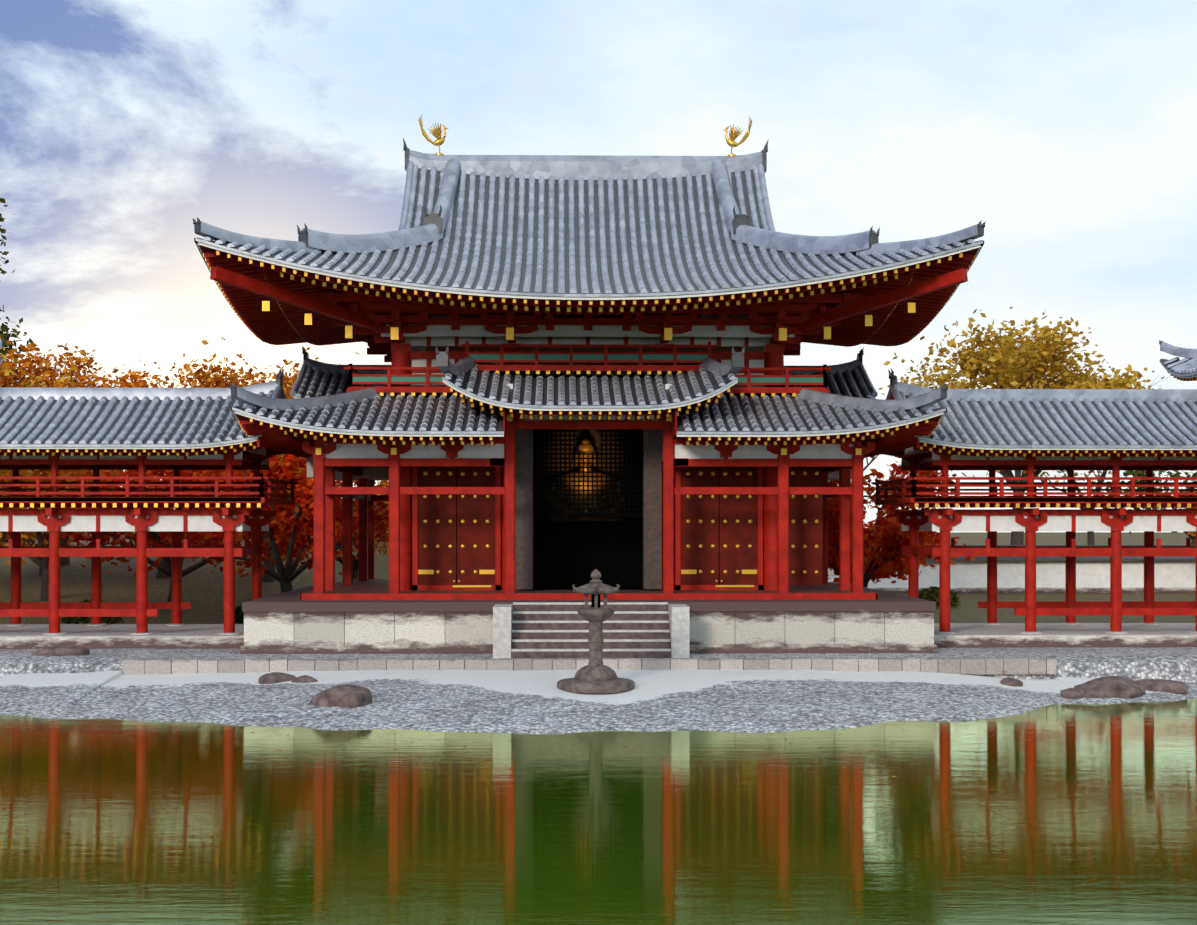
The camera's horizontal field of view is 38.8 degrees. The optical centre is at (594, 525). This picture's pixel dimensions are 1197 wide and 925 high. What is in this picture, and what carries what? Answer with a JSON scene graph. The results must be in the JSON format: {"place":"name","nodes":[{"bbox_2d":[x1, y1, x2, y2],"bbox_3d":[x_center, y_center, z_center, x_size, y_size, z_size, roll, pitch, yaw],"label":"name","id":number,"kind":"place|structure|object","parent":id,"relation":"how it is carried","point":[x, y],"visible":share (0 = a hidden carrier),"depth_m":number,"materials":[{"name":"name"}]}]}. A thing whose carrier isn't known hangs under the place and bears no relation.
{"place":"outdoors","nodes":[
{"label":"outdoors","id":0,"kind":"place"},
{"bbox_2d":[0,698,1196,924],"bbox_3d":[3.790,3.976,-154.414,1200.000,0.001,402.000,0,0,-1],"label":"pond water","id":1,"kind":"structure","parent":0,"point":[1018,820],"depth_m":22.61,"materials":[{"name":"green liquid"}]},
{"bbox_2d":[0,527,1196,733],"bbox_3d":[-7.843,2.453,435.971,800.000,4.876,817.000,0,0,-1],"label":"ground","id":2,"kind":"structure","parent":0,"point":[95,684],"depth_m":38.44,"materials":[{"name":"grey gravel"}]},
{"bbox_2d":[0,198,32,386],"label":"evergreen tree","id":3,"kind":"object","parent":2,"relation":"on","point":[6,335],"visible":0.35,"depth_m":86.12,"materials":[{"name":"green plant"}]},
{"bbox_2d":[0,355,99,476],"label":"maple tree","id":4,"kind":"object","parent":2,"relation":"on","point":[36,383],"visible":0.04,"depth_m":59.60,"materials":[{"name":"orange plant"}]},
{"bbox_2d":[0,384,109,575],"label":"maple tree","id":5,"kind":"object","parent":2,"relation":"on","point":[46,535],"depth_m":69.87,"materials":[{"name":"orange plant"}]},
{"bbox_2d":[32,647,89,655],"bbox_3d":[-13.287,3.162,42.480,1.446,0.304,0.899,0,0,-38],"label":"garden rock","id":6,"kind":"object","parent":2,"relation":"on","point":[64,651],"visible":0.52,"depth_m":42.16,"materials":[{"name":"brown stone"}]},
{"bbox_2d":[0,470,129,600],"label":"maple tree","id":7,"kind":"object","parent":2,"relation":"on","point":[28,537],"visible":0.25,"depth_m":61.82,"materials":[{"name":"orange plant"}]},
{"bbox_2d":[0,335,138,565],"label":"maple tree","id":8,"kind":"object","parent":2,"relation":"on","point":[40,369],"visible":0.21,"depth_m":73.75,"materials":[{"name":"orange plant"}]},
{"bbox_2d":[61,599,123,623],"bbox_3d":[-16.356,2.808,55.238,2.176,0.992,2.051,0,0,-1],"label":"shrub","id":9,"kind":"object","parent":2,"relation":"on","point":[107,620],"visible":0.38,"depth_m":54.62,"materials":[{"name":"green plant"}]},
{"bbox_2d":[68,470,225,578],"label":"maple tree","id":10,"kind":"object","parent":2,"relation":"on","point":[160,575],"depth_m":69.00,"materials":[{"name":"red plant"}]},
{"bbox_2d":[0,439,298,648],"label":"corridor","id":11,"kind":"object","parent":2,"relation":"on","point":[141,633],"visible":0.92,"depth_m":45.24,"materials":[{"name":"red wood"}]},
{"bbox_2d":[0,338,298,457],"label":"wing roof tiles","id":12,"kind":"object","parent":11,"relation":"on","point":[106,417],"visible":0.81,"depth_m":45.91,"materials":[{"name":"grey tile"}]},
{"bbox_2d":[39,470,338,601],"bbox_3d":[-14.243,-0.395,60.025,10.513,6.940,8.073,0,0,-1],"label":"maple tree","id":13,"kind":"object","parent":2,"relation":"on","point":[155,538],"visible":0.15,"depth_m":59.62,"materials":[{"name":"orange plant"}]},
{"bbox_2d":[89,337,296,557],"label":"maple tree","id":14,"kind":"object","parent":2,"relation":"on","point":[137,383],"visible":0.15,"depth_m":75.06,"materials":[{"name":"orange plant"}]},
{"bbox_2d":[235,599,250,623],"bbox_3d":[-11.387,2.862,56.361,1.592,0.873,1.504,0,0,-1],"label":"shrub","id":15,"kind":"object","parent":2,"relation":"on","point":[239,615],"visible":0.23,"depth_m":55.87,"materials":[{"name":"green plant"}]},
{"bbox_2d":[173,457,336,581],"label":"maple tree","id":16,"kind":"object","parent":2,"relation":"on","point":[266,577],"visible":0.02,"depth_m":68.11,"materials":[{"name":"red plant"}]},
{"bbox_2d":[191,347,359,471],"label":"maple tree","id":17,"kind":"object","parent":2,"relation":"on","point":[249,375],"visible":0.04,"depth_m":77.27,"materials":[{"name":"orange plant"}]},
{"bbox_2d":[163,454,388,592],"bbox_3d":[-10.404,-0.284,57.944,8.744,7.322,6.418,0,0,-1],"label":"maple tree","id":18,"kind":"object","parent":2,"relation":"on","point":[289,517],"visible":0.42,"depth_m":57.56,"materials":[{"name":"red plant"}]},
{"bbox_2d":[258,672,295,683],"bbox_3d":[-7.323,3.515,39.041,0.611,0.320,0.954,0,0,38],"label":"garden rock","id":19,"kind":"object","parent":2,"relation":"on","point":[273,677],"visible":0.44,"depth_m":38.81,"materials":[{"name":"brown stone"}]},
{"bbox_2d":[291,675,317,682],"bbox_3d":[-6.612,3.519,38.822,0.635,0.213,0.498,0,0,-27],"label":"garden rock","id":20,"kind":"object","parent":2,"relation":"on","point":[305,679],"visible":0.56,"depth_m":38.65,"materials":[{"name":"brown stone"}]},
{"bbox_2d":[235,455,388,579],"bbox_3d":[-9.389,-0.244,65.034,7.790,7.209,7.383,0,0,15],"label":"maple tree","id":21,"kind":"object","parent":2,"relation":"on","point":[385,483],"visible":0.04,"depth_m":64.81,"materials":[{"name":"red plant"}]},
{"bbox_2d":[310,684,371,707],"bbox_3d":[-5.367,3.624,36.011,1.344,0.504,1.918,0,0,-3],"label":"garden rock","id":22,"kind":"object","parent":2,"relation":"on","point":[350,696],"visible":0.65,"depth_m":35.43,"materials":[{"name":"brown stone"}]},
{"bbox_2d":[241,582,936,657],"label":"stone platform","id":23,"kind":"structure","parent":2,"relation":"on","point":[289,622],"depth_m":42.85,"materials":[{"name":"grey stone"}]},
{"bbox_2d":[210,266,967,599],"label":"temple hall","id":24,"kind":"structure","parent":2,"relation":"on","point":[734,522],"depth_m":45.88,"materials":[{"name":"red wood"}]},
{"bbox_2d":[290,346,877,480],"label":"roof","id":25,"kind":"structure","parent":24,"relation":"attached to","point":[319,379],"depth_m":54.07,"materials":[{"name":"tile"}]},
{"bbox_2d":[533,429,642,586],"bbox_3d":[-0.247,-1.006,50.456,4.800,5.525,4.220,0,0,-1],"label":"amida buddha","id":26,"kind":"object","parent":24,"relation":"on","point":[570,551],"visible":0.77,"depth_m":48.37,"materials":[{"name":"gold metal"}]},
{"bbox_2d":[232,380,945,460],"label":"lower roof eaves","id":27,"kind":"object","parent":24,"relation":"attached to","point":[284,438],"visible":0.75,"depth_m":43.33,"materials":[{"name":"red wood"}]},
{"bbox_2d":[229,346,948,437],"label":"mokoshi roof tiles","id":28,"kind":"object","parent":27,"relation":"on","point":[803,411],"visible":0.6,"depth_m":43.78,"materials":[{"name":"grey tile"}]},
{"bbox_2d":[196,241,982,351],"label":"roof eaves","id":29,"kind":"object","parent":24,"relation":"attached to","point":[282,323],"visible":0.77,"depth_m":44.11,"materials":[{"name":"red wood"}]},
{"bbox_2d":[193,138,985,314],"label":"hall roof tiles","id":30,"kind":"object","parent":24,"relation":"on","point":[581,225],"visible":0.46,"depth_m":47.07,"materials":[{"name":"grey tile"}]},
{"bbox_2d":[418,115,447,154],"bbox_3d":[-4.736,-11.614,50.312,0.857,1.273,0.649,0,0,-15],"label":"phoenix statue","id":31,"kind":"object","parent":30,"relation":"on","point":[437,134],"visible":0.98,"depth_m":50.28,"materials":[{"name":"gold metal"}]},
{"bbox_2d":[723,116,751,155],"bbox_3d":[4.245,-11.614,50.489,0.857,1.273,0.649,0,0,13],"label":"phoenix statue","id":32,"kind":"object","parent":30,"relation":"on","point":[733,136],"visible":1,"depth_m":50.46,"materials":[{"name":"gold metal"}]},
{"bbox_2d":[123,658,1055,674],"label":"terrace kerb stones","id":33,"kind":"object","parent":2,"relation":"on","point":[962,666],"visible":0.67,"depth_m":40.71,"materials":[{"name":"grey stone"}]},
{"bbox_2d":[557,569,634,692],"bbox_3d":[0.037,2.289,37.549,1.722,2.680,1.638,0,0,-1],"label":"stone lantern","id":34,"kind":"object","parent":2,"relation":"on","point":[595,675],"visible":1,"depth_m":37.27,"materials":[{"name":"grey stone"}]},
{"bbox_2d":[831,388,934,508],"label":"bare tree","id":35,"kind":"object","parent":2,"relation":"on","point":[868,464],"visible":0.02,"depth_m":84.55,"materials":[{"name":"brown plant"}]},
{"bbox_2d":[828,463,965,587],"bbox_3d":[8.607,0.273,55.898,6.698,6.137,6.376,0,0,-1],"label":"maple tree","id":36,"kind":"object","parent":2,"relation":"on","point":[888,560],"visible":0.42,"depth_m":55.22,"materials":[{"name":"red plant"}]},
{"bbox_2d":[828,456,975,587],"bbox_3d":[10.625,0.347,63.555,6.846,5.988,5.490,0,0,-16],"label":"maple tree","id":37,"kind":"object","parent":2,"relation":"on","point":[870,488],"visible":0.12,"depth_m":62.44,"materials":[{"name":"red plant"}]},
{"bbox_2d":[919,586,960,607],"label":"shrub","id":38,"kind":"object","parent":2,"relation":"on","point":[926,593],"visible":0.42,"depth_m":66.44,"materials":[{"name":"green plant"}]},
{"bbox_2d":[1000,677,1022,686],"bbox_3d":[9.850,3.700,40.138,0.595,0.228,0.803,0,0,-5],"label":"garden rock","id":39,"kind":"object","parent":2,"relation":"on","point":[1008,681],"visible":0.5,"depth_m":39.87,"materials":[{"name":"brown stone"}]},
{"bbox_2d":[828,545,1195,593],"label":"boundary wall","id":40,"kind":"structure","parent":2,"relation":"on","point":[1174,574],"depth_m":80.61,"materials":[{"name":"paint"}]},
{"bbox_2d":[883,306,1164,544],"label":"yellow tree","id":41,"kind":"object","parent":2,"relation":"on","point":[1025,363],"visible":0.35,"depth_m":80.54,"materials":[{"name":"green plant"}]},
{"bbox_2d":[871,371,1196,647],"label":"covered corridor","id":42,"kind":"object","parent":2,"relation":"on","point":[1031,518],"visible":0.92,"depth_m":45.73,"materials":[{"name":"red wood"}]},
{"bbox_2d":[870,340,1196,457],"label":"wing roof tiles","id":43,"kind":"object","parent":42,"relation":"on","point":[1076,418],"visible":0.75,"depth_m":46.55,"materials":[{"name":"grey tile"}]},
{"bbox_2d":[1060,688,1083,698],"bbox_3d":[11.004,3.832,38.893,0.629,0.199,1.151,0,0,15],"label":"garden rock","id":44,"kind":"object","parent":2,"relation":"on","point":[1072,693],"visible":0.85,"depth_m":38.52,"materials":[{"name":"brown stone"}]},
{"bbox_2d":[1021,366,1169,544],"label":"bare tree","id":45,"kind":"object","parent":2,"relation":"on","point":[1090,538],"visible":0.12,"depth_m":88.99,"materials":[{"name":"brown plant"}]},
{"bbox_2d":[1074,676,1145,697],"bbox_3d":[11.867,3.743,39.492,1.817,0.481,2.154,0,0,-8],"label":"garden rock","id":46,"kind":"object","parent":2,"relation":"on","point":[1112,687],"visible":0.81,"depth_m":38.67,"materials":[{"name":"brown stone"}]},
{"bbox_2d":[1093,470,1196,544],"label":"tree","id":47,"kind":"object","parent":2,"relation":"on","point":[1137,473],"visible":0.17,"depth_m":107.72,"materials":[{"name":"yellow plant"}]},
{"bbox_2d":[1135,679,1188,693],"bbox_3d":[13.245,3.765,39.919,1.410,0.310,1.015,0,0,20],"label":"garden rock","id":48,"kind":"object","parent":2,"relation":"on","point":[1171,686],"visible":0.6,"depth_m":39.52,"materials":[{"name":"brown stone"}]},
{"bbox_2d":[1187,508,1195,539],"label":"maple tree","id":49,"kind":"object","parent":2,"relation":"on","point":[1193,533],"visible":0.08,"depth_m":76.45,"materials":[{"name":"orange plant"}]},
{"bbox_2d":[0,0,1196,531],"label":"sky","id":50,"kind":"structure","parent":0,"point":[1068,128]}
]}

